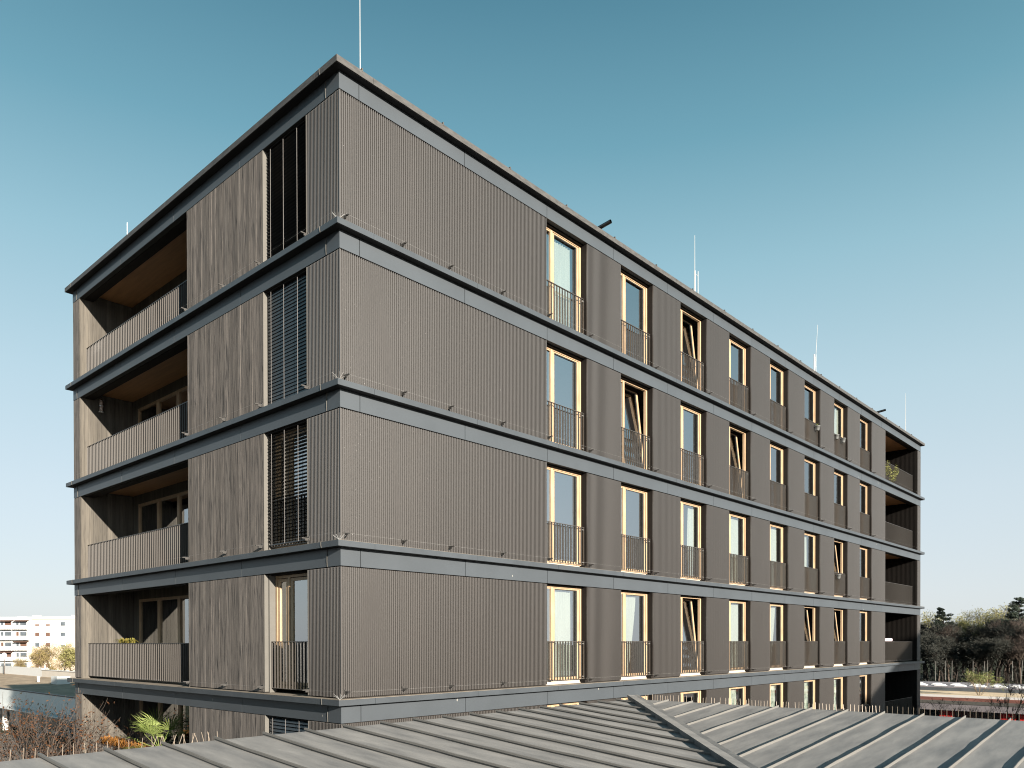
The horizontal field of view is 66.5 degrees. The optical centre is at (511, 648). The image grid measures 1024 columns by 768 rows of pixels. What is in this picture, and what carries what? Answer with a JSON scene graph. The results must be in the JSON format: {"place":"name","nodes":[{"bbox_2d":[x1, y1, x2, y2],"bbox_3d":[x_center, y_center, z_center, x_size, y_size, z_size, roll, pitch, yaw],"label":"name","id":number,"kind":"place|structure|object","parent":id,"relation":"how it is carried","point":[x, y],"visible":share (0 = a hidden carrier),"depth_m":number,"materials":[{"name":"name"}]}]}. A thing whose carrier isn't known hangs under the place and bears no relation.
{"place":"outdoors","nodes":[
{"label":"outdoors","id":0,"kind":"place"},
{"bbox_2d":[0,732,72,759],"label":"courtyard pavement","id":1,"kind":"structure","parent":0,"point":[38,751],"depth_m":55.96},
{"bbox_2d":[0,692,75,760],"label":"magnolia shrub","id":2,"kind":"object","parent":1,"relation":"on","point":[45,737],"visible":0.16,"depth_m":26.38,"materials":[{"name":"brown plant"}]},
{"bbox_2d":[0,684,141,761],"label":"copper leaved shrub","id":3,"kind":"object","parent":1,"relation":"on","point":[54,753],"visible":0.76,"depth_m":21.69,"materials":[{"name":"brown plant"}]},
{"bbox_2d":[0,694,1023,767],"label":"standing seam roof house","id":4,"kind":"structure","parent":0,"point":[636,731],"depth_m":9.76,"materials":[{"name":"metal"}]},
{"bbox_2d":[0,659,1023,748],"bbox_3d":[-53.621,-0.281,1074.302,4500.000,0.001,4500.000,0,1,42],"label":"ground","id":5,"kind":"structure","parent":0,"point":[2,731],"depth_m":147.55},
{"bbox_2d":[1,653,6,674],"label":"street lamp","id":6,"kind":"object","parent":5,"relation":"on","point":[4,655],"visible":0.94,"depth_m":99.97,"materials":[{"name":"white metal"}]},
{"bbox_2d":[11,655,30,666],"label":"budding tree","id":7,"kind":"object","parent":5,"relation":"on","point":[20,663],"visible":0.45,"depth_m":118.88,"materials":[{"name":"beige plant"}]},
{"bbox_2d":[0,615,74,670],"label":"apartment block","id":8,"kind":"structure","parent":5,"relation":"on","point":[21,635],"depth_m":211.73,"materials":[{"name":"white paint"}]},
{"bbox_2d":[45,632,50,636],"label":"window","id":9,"kind":"structure","parent":8,"relation":"in","point":[47,634],"depth_m":211.70,"materials":[{"name":"white paint"}]},
{"bbox_2d":[0,666,75,738],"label":"flat roof building","id":10,"kind":"structure","parent":5,"relation":"on","point":[36,685],"depth_m":67.81,"materials":[{"name":"concrete"}]},
{"bbox_2d":[0,708,9,720],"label":"shop window","id":11,"kind":"structure","parent":10,"relation":"in","point":[0,708],"depth_m":74.01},
{"bbox_2d":[20,712,33,725],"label":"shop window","id":12,"kind":"structure","parent":10,"relation":"in","point":[23,713],"depth_m":69.25,"materials":[{"name":"grey glass"}]},
{"bbox_2d":[47,717,62,732],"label":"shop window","id":13,"kind":"structure","parent":10,"relation":"in","point":[60,721],"depth_m":64.41,"materials":[{"name":"grey glass"}]},
{"bbox_2d":[27,647,69,669],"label":"budding tree","id":14,"kind":"object","parent":5,"relation":"on","point":[37,655],"visible":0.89,"depth_m":121.10,"materials":[{"name":"beige plant"}]},
{"bbox_2d":[31,641,71,670],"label":"budding tree","id":15,"kind":"object","parent":5,"relation":"on","point":[46,649],"visible":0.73,"depth_m":122.29,"materials":[{"name":"beige plant"}]},
{"bbox_2d":[51,644,74,670],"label":"budding tree","id":16,"kind":"object","parent":5,"relation":"on","point":[70,655],"visible":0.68,"depth_m":124.08,"materials":[{"name":"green plant"}]},
{"bbox_2d":[52,642,74,670],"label":"budding tree","id":17,"kind":"object","parent":5,"relation":"on","point":[66,649],"visible":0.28,"depth_m":126.36,"materials":[{"name":"beige plant"}]},
{"bbox_2d":[65,54,924,752],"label":"apartment building","id":18,"kind":"structure","parent":5,"relation":"on","point":[409,410],"depth_m":18.99,"materials":[{"name":"brown metal"}]},
{"bbox_2d":[98,397,103,412],"bbox_3d":[-12.643,-7.491,24.049,0.187,0.503,0.187,0,0,-3],"label":"lantern","id":19,"kind":"object","parent":18,"relation":"attached to","point":[101,406],"visible":1,"depth_m":24.00,"materials":[{"name":"metal"}]},
{"bbox_2d":[99,735,150,748],"bbox_3d":[-11.400,2.924,22.855,3.034,0.568,0.815,0,1,42],"label":"dry grass trough","id":20,"kind":"object","parent":18,"relation":"on","point":[115,741],"visible":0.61,"depth_m":22.78,"materials":[{"name":"orange plant"}]},
{"bbox_2d":[116,638,138,642],"bbox_3d":[-11.145,-0.056,22.546,1.314,0.490,0.599,0,1,42],"label":"fern planter","id":21,"kind":"object","parent":18,"relation":"on","point":[126,640],"visible":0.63,"depth_m":22.41,"materials":[{"name":"green plant"}]},
{"bbox_2d":[113,733,159,749],"bbox_3d":[-10.799,3.197,22.532,0.910,1.472,1.396,0,0,14],"label":"dry branch plant","id":22,"kind":"object","parent":18,"relation":"on","point":[133,743],"visible":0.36,"depth_m":22.20,"materials":[{"name":"brown plant"}]},
{"bbox_2d":[114,705,188,749],"bbox_3d":[-9.542,2.685,21.004,2.362,2.506,2.383,0,0,-25],"label":"fan palm","id":23,"kind":"object","parent":18,"relation":"on","point":[157,728],"visible":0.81,"depth_m":21.37,"materials":[{"name":"green plant"}]},
{"bbox_2d":[139,700,183,745],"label":"window","id":24,"kind":"structure","parent":18,"relation":"in","point":[140,702],"depth_m":23.74,"materials":[{"name":"brown wood"}]},
{"bbox_2d":[138,385,187,422],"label":"window","id":25,"kind":"structure","parent":18,"relation":"in","point":[178,393],"depth_m":23.61,"materials":[{"name":"brown wood"}]},
{"bbox_2d":[138,490,187,532],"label":"window","id":26,"kind":"structure","parent":18,"relation":"in","point":[179,495],"depth_m":23.67,"materials":[{"name":"brown wood"}]},
{"bbox_2d":[139,595,188,642],"bbox_3d":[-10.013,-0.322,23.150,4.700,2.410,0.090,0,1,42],"label":"window","id":27,"kind":"structure","parent":18,"relation":"in","point":[179,598],"depth_m":23.70,"materials":[{"name":"brown wood"}]},
{"bbox_2d":[167,712,188,741],"bbox_3d":[-7.881,2.697,20.460,2.134,2.482,1.726,0,0,8],"label":"fan palm","id":28,"kind":"object","parent":18,"relation":"on","point":[186,725],"visible":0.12,"depth_m":20.14,"materials":[{"name":"green plant"}]},
{"bbox_2d":[274,281,305,398],"bbox_3d":[-4.475,-6.334,16.269,1.610,2.414,0.080,0,1,42],"label":"window","id":29,"kind":"structure","parent":18,"relation":"in","point":[305,281],"depth_m":16.44,"materials":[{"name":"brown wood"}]},
{"bbox_2d":[275,426,306,548],"bbox_3d":[-4.470,-3.335,16.291,1.610,2.414,0.080,0,1,42],"label":"window","id":30,"kind":"structure","parent":18,"relation":"in","point":[306,426],"depth_m":16.48,"materials":[{"name":"brown wood"}]},
{"bbox_2d":[275,573,307,689],"bbox_3d":[-4.464,-0.335,16.313,1.610,2.414,0.080,0,1,42],"label":"window","id":31,"kind":"structure","parent":18,"relation":"in","point":[290,582],"depth_m":16.50,"materials":[{"name":"brown wood"}]},
{"bbox_2d":[547,702,578,706],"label":"window","id":32,"kind":"structure","parent":18,"relation":"in","point":[572,703],"depth_m":20.17,"materials":[{"name":"brown wood"}]},
{"bbox_2d":[546,226,580,331],"bbox_3d":[1.196,-9.330,20.088,0.247,2.501,1.680,0,1,42],"label":"window","id":33,"kind":"structure","parent":18,"relation":"in","point":[558,256],"depth_m":20.32,"materials":[{"name":"brown wood"}]},
{"bbox_2d":[547,347,580,449],"bbox_3d":[1.230,-6.375,20.084,0.080,2.411,1.680,0,1,42],"label":"window","id":34,"kind":"structure","parent":18,"relation":"in","point":[551,352],"depth_m":20.23,"materials":[{"name":"brown wood"}]},
{"bbox_2d":[547,466,580,566],"bbox_3d":[1.245,-3.330,20.098,0.145,2.501,1.680,0,1,42],"label":"window","id":35,"kind":"structure","parent":18,"relation":"in","point":[551,477],"depth_m":19.97,"materials":[{"name":"brown wood"}]},
{"bbox_2d":[547,586,580,684],"bbox_3d":[1.213,-0.330,20.154,0.247,2.501,1.680,0,1,42],"label":"window","id":36,"kind":"structure","parent":18,"relation":"in","point":[558,603],"depth_m":20.33,"materials":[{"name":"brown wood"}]},
{"bbox_2d":[621,272,646,363],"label":"window","id":37,"kind":"structure","parent":18,"relation":"in","point":[624,278],"depth_m":22.79,"materials":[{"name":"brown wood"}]},
{"bbox_2d":[621,379,646,469],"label":"window","id":38,"kind":"structure","parent":18,"relation":"in","point":[623,389],"depth_m":23.01,"materials":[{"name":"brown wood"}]},
{"bbox_2d":[621,485,646,574],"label":"window","id":39,"kind":"structure","parent":18,"relation":"in","point":[623,488],"depth_m":22.74,"materials":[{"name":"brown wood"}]},
{"bbox_2d":[621,592,646,679],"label":"window","id":40,"kind":"structure","parent":18,"relation":"in","point":[627,603],"depth_m":22.70,"materials":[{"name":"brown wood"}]},
{"bbox_2d":[621,695,646,699],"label":"window","id":41,"kind":"structure","parent":18,"relation":"in","point":[645,697],"depth_m":22.88,"materials":[{"name":"brown wood"}]},
{"bbox_2d":[680,309,700,388],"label":"window","id":42,"kind":"structure","parent":18,"relation":"in","point":[681,311],"depth_m":25.36,"materials":[{"name":"brown wood"}]},
{"bbox_2d":[680,405,700,484],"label":"window","id":43,"kind":"structure","parent":18,"relation":"in","point":[698,415],"depth_m":25.31,"materials":[{"name":"brown wood"}]},
{"bbox_2d":[680,501,700,580],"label":"window","id":44,"kind":"structure","parent":18,"relation":"in","point":[690,519],"depth_m":25.26,"materials":[{"name":"brown wood"}]},
{"bbox_2d":[680,596,700,675],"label":"window","id":45,"kind":"structure","parent":18,"relation":"in","point":[699,599],"depth_m":25.43,"materials":[{"name":"brown wood"}]},
{"bbox_2d":[681,690,700,702],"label":"window","id":46,"kind":"structure","parent":18,"relation":"in","point":[698,693],"depth_m":25.32,"materials":[{"name":"brown wood"}]},
{"bbox_2d":[729,686,744,704],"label":"window","id":47,"kind":"structure","parent":18,"relation":"in","point":[732,693],"depth_m":27.56,"materials":[{"name":"brown wood"}]},
{"bbox_2d":[729,339,745,409],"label":"window","id":48,"kind":"structure","parent":18,"relation":"in","point":[743,350],"depth_m":27.67,"materials":[{"name":"brown wood"}]},
{"bbox_2d":[729,426,745,497],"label":"window","id":49,"kind":"structure","parent":18,"relation":"in","point":[744,434],"depth_m":27.78,"materials":[{"name":"brown wood"}]},
{"bbox_2d":[729,513,745,585],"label":"window","id":50,"kind":"structure","parent":18,"relation":"in","point":[733,524],"depth_m":27.57,"materials":[{"name":"brown wood"}]},
{"bbox_2d":[729,601,745,672],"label":"window","id":51,"kind":"structure","parent":18,"relation":"in","point":[733,609],"depth_m":27.59,"materials":[{"name":"brown wood"}]},
{"bbox_2d":[770,364,782,404],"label":"window","id":52,"kind":"structure","parent":18,"relation":"in","point":[771,366],"depth_m":30.05,"materials":[{"name":"brown wood"}]},
{"bbox_2d":[770,444,782,483],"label":"window","id":53,"kind":"structure","parent":18,"relation":"in","point":[780,450],"depth_m":30.07,"materials":[{"name":"brown wood"}]},
{"bbox_2d":[770,524,782,589],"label":"window","id":54,"kind":"structure","parent":18,"relation":"in","point":[772,531],"depth_m":30.01,"materials":[{"name":"brown wood"}]},
{"bbox_2d":[770,604,782,669],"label":"window","id":55,"kind":"structure","parent":18,"relation":"in","point":[772,610],"depth_m":29.96,"materials":[{"name":"brown wood"}]},
{"bbox_2d":[770,683,782,706],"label":"window","id":56,"kind":"structure","parent":18,"relation":"in","point":[772,688],"depth_m":30.03,"materials":[{"name":"brown wood"}]},
{"bbox_2d":[804,533,814,593],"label":"window","id":57,"kind":"structure","parent":18,"relation":"in","point":[805,534],"depth_m":32.28,"materials":[{"name":"brown wood"}]},
{"bbox_2d":[804,607,814,667],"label":"window","id":58,"kind":"structure","parent":18,"relation":"in","point":[808,628],"depth_m":32.58,"materials":[{"name":"brown wood"}]},
{"bbox_2d":[804,680,814,708],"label":"window","id":59,"kind":"structure","parent":18,"relation":"in","point":[813,681],"depth_m":32.41,"materials":[{"name":"brown wood"}]},
{"bbox_2d":[805,385,814,422],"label":"window","id":60,"kind":"structure","parent":18,"relation":"in","point":[806,387],"depth_m":32.44,"materials":[{"name":"brown wood"}]},
{"bbox_2d":[805,459,814,495],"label":"window","id":61,"kind":"structure","parent":18,"relation":"in","point":[809,462],"depth_m":32.47,"materials":[{"name":"brown wood"}]},
{"bbox_2d":[814,423,819,430],"bbox_3d":[12.563,-9.122,32.190,0.262,0.330,0.250,0,1,42],"label":"flower pot","id":62,"kind":"object","parent":18,"relation":"hanging from","point":[817,427],"visible":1,"depth_m":32.11,"materials":[{"name":"grey plastic"}]},
{"bbox_2d":[834,403,842,437],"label":"window","id":63,"kind":"structure","parent":18,"relation":"in","point":[837,406],"depth_m":34.81,"materials":[{"name":"brown wood"}]},
{"bbox_2d":[834,472,842,505],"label":"window","id":64,"kind":"structure","parent":18,"relation":"in","point":[839,475],"depth_m":34.86,"materials":[{"name":"brown wood"}]},
{"bbox_2d":[834,541,842,596],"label":"window","id":65,"kind":"structure","parent":18,"relation":"in","point":[841,559],"depth_m":34.94,"materials":[{"name":"brown wood"}]},
{"bbox_2d":[834,609,842,665],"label":"window","id":66,"kind":"structure","parent":18,"relation":"in","point":[841,611],"depth_m":34.97,"materials":[{"name":"brown wood"}]},
{"bbox_2d":[834,677,842,709],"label":"window","id":67,"kind":"structure","parent":18,"relation":"in","point":[841,678],"depth_m":34.89,"materials":[{"name":"brown wood"}]},
{"bbox_2d":[859,611,866,664],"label":"window","id":68,"kind":"structure","parent":18,"relation":"in","point":[865,613],"depth_m":37.27,"materials":[{"name":"brown wood"}]},
{"bbox_2d":[860,419,866,449],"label":"window","id":69,"kind":"structure","parent":18,"relation":"in","point":[865,424],"depth_m":37.19,"materials":[{"name":"brown wood"}]},
{"bbox_2d":[860,483,866,513],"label":"window","id":70,"kind":"structure","parent":18,"relation":"in","point":[865,487],"depth_m":37.22,"materials":[{"name":"brown wood"}]},
{"bbox_2d":[860,547,866,599],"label":"window","id":71,"kind":"structure","parent":18,"relation":"in","point":[865,550],"depth_m":37.24,"materials":[{"name":"brown wood"}]},
{"bbox_2d":[860,675,866,704],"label":"window","id":72,"kind":"structure","parent":18,"relation":"in","point":[865,676],"depth_m":37.29,"materials":[{"name":"brown wood"}]},
{"bbox_2d":[885,460,898,481],"bbox_3d":[19.084,-8.880,39.555,0.427,1.171,2.189,0,1,42],"label":"potted plant","id":73,"kind":"object","parent":18,"relation":"on","point":[894,474],"visible":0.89,"depth_m":39.64,"materials":[{"name":"green plant"}]},
{"bbox_2d":[920,630,940,657],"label":"dark tree","id":74,"kind":"object","parent":5,"relation":"on","point":[927,635],"visible":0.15,"depth_m":136.78,"materials":[{"name":"green plant"}]},
{"bbox_2d":[920,609,944,675],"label":"budding tree","id":75,"kind":"object","parent":5,"relation":"on","point":[929,620],"visible":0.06,"depth_m":164.16,"materials":[{"name":"green plant"}]},
{"bbox_2d":[920,643,956,681],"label":"dark tree","id":76,"kind":"object","parent":5,"relation":"on","point":[930,649],"visible":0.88,"depth_m":132.04,"materials":[{"name":"green plant"}]},
{"bbox_2d":[920,621,956,679],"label":"dark tree","id":77,"kind":"object","parent":5,"relation":"on","point":[923,627],"visible":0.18,"depth_m":148.81,"materials":[{"name":"green plant"}]},
{"bbox_2d":[920,634,957,680],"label":"dark tree","id":78,"kind":"object","parent":5,"relation":"on","point":[947,642],"visible":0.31,"depth_m":135.92,"materials":[{"name":"green plant"}]},
{"bbox_2d":[922,623,962,681],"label":"tree","id":79,"kind":"object","parent":5,"relation":"on","point":[947,629],"visible":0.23,"depth_m":140.81,"materials":[{"name":"brown plant"}]},
{"bbox_2d":[924,607,961,678],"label":"pine tree","id":80,"kind":"object","parent":5,"relation":"on","point":[939,611],"visible":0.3,"depth_m":149.69,"materials":[{"name":"green plant"}]},
{"bbox_2d":[928,632,959,681],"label":"bare tree","id":81,"kind":"object","parent":5,"relation":"on","point":[948,677],"visible":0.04,"depth_m":139.96,"materials":[{"name":"brown plant"}]},
{"bbox_2d":[941,623,979,682],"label":"dark tree","id":82,"kind":"object","parent":5,"relation":"on","point":[958,633],"visible":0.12,"depth_m":144.46,"materials":[{"name":"green plant"}]},
{"bbox_2d":[949,614,971,674],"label":"budding tree","id":83,"kind":"object","parent":5,"relation":"on","point":[959,623],"visible":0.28,"depth_m":163.71,"materials":[{"name":"green plant"}]},
{"bbox_2d":[943,642,982,681],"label":"dark tree","id":84,"kind":"object","parent":5,"relation":"on","point":[954,658],"visible":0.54,"depth_m":130.93,"materials":[{"name":"green plant"}]},
{"bbox_2d":[943,642,988,682],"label":"dark tree","id":85,"kind":"object","parent":5,"relation":"on","point":[966,653],"visible":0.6,"depth_m":130.98,"materials":[{"name":"green plant"}]},
{"bbox_2d":[952,618,985,677],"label":"budding tree","id":86,"kind":"object","parent":5,"relation":"on","point":[953,676],"visible":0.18,"depth_m":159.93,"materials":[{"name":"green plant"}]},
{"bbox_2d":[920,690,1023,720],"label":"terrace building","id":87,"kind":"structure","parent":5,"relation":"on","point":[948,697],"depth_m":54.91,"materials":[{"name":"white paint"}]},
{"bbox_2d":[961,669,1006,694],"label":"yellow green shrub","id":88,"kind":"object","parent":87,"relation":"on","point":[983,678],"visible":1,"depth_m":57.85,"materials":[{"name":"green plant"}]},
{"bbox_2d":[920,660,1023,693],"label":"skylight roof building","id":89,"kind":"structure","parent":5,"relation":"on","point":[948,686],"depth_m":63.95,"materials":[{"name":"concrete"}]},
{"bbox_2d":[920,635,1023,683],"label":"undergrowth","id":90,"kind":"object","parent":5,"relation":"on","point":[959,674],"visible":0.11,"depth_m":136.44,"materials":[{"name":"green plant"}]},
{"bbox_2d":[958,621,986,668],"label":"budding tree","id":91,"kind":"object","parent":5,"relation":"on","point":[970,630],"visible":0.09,"depth_m":161.47,"materials":[{"name":"green plant"}]},
{"bbox_2d":[957,605,990,670],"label":"budding tree","id":92,"kind":"object","parent":5,"relation":"on","point":[971,617],"visible":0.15,"depth_m":167.75,"materials":[{"name":"green plant"}]},
{"bbox_2d":[954,635,1005,682],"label":"dark tree","id":93,"kind":"object","parent":5,"relation":"on","point":[958,647],"visible":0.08,"depth_m":133.53,"materials":[{"name":"green plant"}]},
{"bbox_2d":[966,646,996,680],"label":"dark tree","id":94,"kind":"object","parent":5,"relation":"on","point":[975,650],"visible":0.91,"depth_m":128.45,"materials":[{"name":"green plant"}]},
{"bbox_2d":[960,622,1019,682],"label":"dark tree","id":95,"kind":"object","parent":5,"relation":"on","point":[982,632],"visible":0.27,"depth_m":137.08,"materials":[{"name":"green plant"}]},
{"bbox_2d":[976,610,1008,671],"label":"budding tree","id":96,"kind":"object","parent":5,"relation":"on","point":[988,613],"visible":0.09,"depth_m":158.31,"materials":[{"name":"green plant"}]},
{"bbox_2d":[975,636,1014,682],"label":"dark tree","id":97,"kind":"object","parent":5,"relation":"on","point":[998,646],"visible":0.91,"depth_m":127.40,"materials":[{"name":"green plant"}]},
{"bbox_2d":[977,602,1015,675],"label":"budding tree","id":98,"kind":"object","parent":5,"relation":"on","point":[995,614],"visible":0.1,"depth_m":164.80,"materials":[{"name":"green plant"}]},
{"bbox_2d":[978,625,1023,683],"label":"dark tree","id":99,"kind":"object","parent":5,"relation":"on","point":[1002,634],"visible":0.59,"depth_m":134.62,"materials":[{"name":"green plant"}]},
{"bbox_2d":[985,617,1023,679],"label":"dark tree","id":100,"kind":"object","parent":5,"relation":"on","point":[997,620],"visible":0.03,"depth_m":153.96,"materials":[{"name":"green plant"}]},
{"bbox_2d":[986,617,1023,683],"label":"tree","id":101,"kind":"object","parent":5,"relation":"on","point":[1018,624],"visible":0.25,"depth_m":136.15,"materials":[{"name":"brown plant"}]},
{"bbox_2d":[988,646,1023,683],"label":"dark tree","id":102,"kind":"object","parent":5,"relation":"on","point":[1016,661],"visible":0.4,"depth_m":128.46,"materials":[{"name":"green plant"}]},
{"bbox_2d":[998,628,1022,682],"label":"dark tree","id":103,"kind":"object","parent":5,"relation":"on","point":[1001,665],"depth_m":142.02,"materials":[{"name":"brown plant"}]},
{"bbox_2d":[998,597,1023,680],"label":"pine tree","id":104,"kind":"object","parent":5,"relation":"on","point":[1013,614],"visible":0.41,"depth_m":145.83,"materials":[{"name":"green plant"}]},
{"bbox_2d":[998,634,1023,683],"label":"bare tree","id":105,"kind":"object","parent":5,"relation":"on","point":[1021,648],"visible":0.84,"depth_m":127.14,"materials":[{"name":"brown plant"}]},
{"bbox_2d":[0,0,1023,627],"label":"sky","id":106,"kind":"structure","parent":0,"point":[853,170],"materials":[{"name":"blue"}]},
{"bbox_2d":[927,698,982,717],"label":"bare sapling","id":107,"kind":"object","parent":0,"point":[960,709],"visible":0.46,"depth_m":44.49,"materials":[{"name":"brown plant"}]},
{"bbox_2d":[958,696,996,718],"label":"bare sapling","id":108,"kind":"object","parent":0,"point":[991,709],"visible":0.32,"depth_m":45.12,"materials":[{"name":"brown plant"}]},
{"bbox_2d":[987,664,1023,720],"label":"bare sapling","id":109,"kind":"object","parent":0,"point":[1008,699],"visible":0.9,"depth_m":44.76,"materials":[{"name":"brown plant"}]}
]}

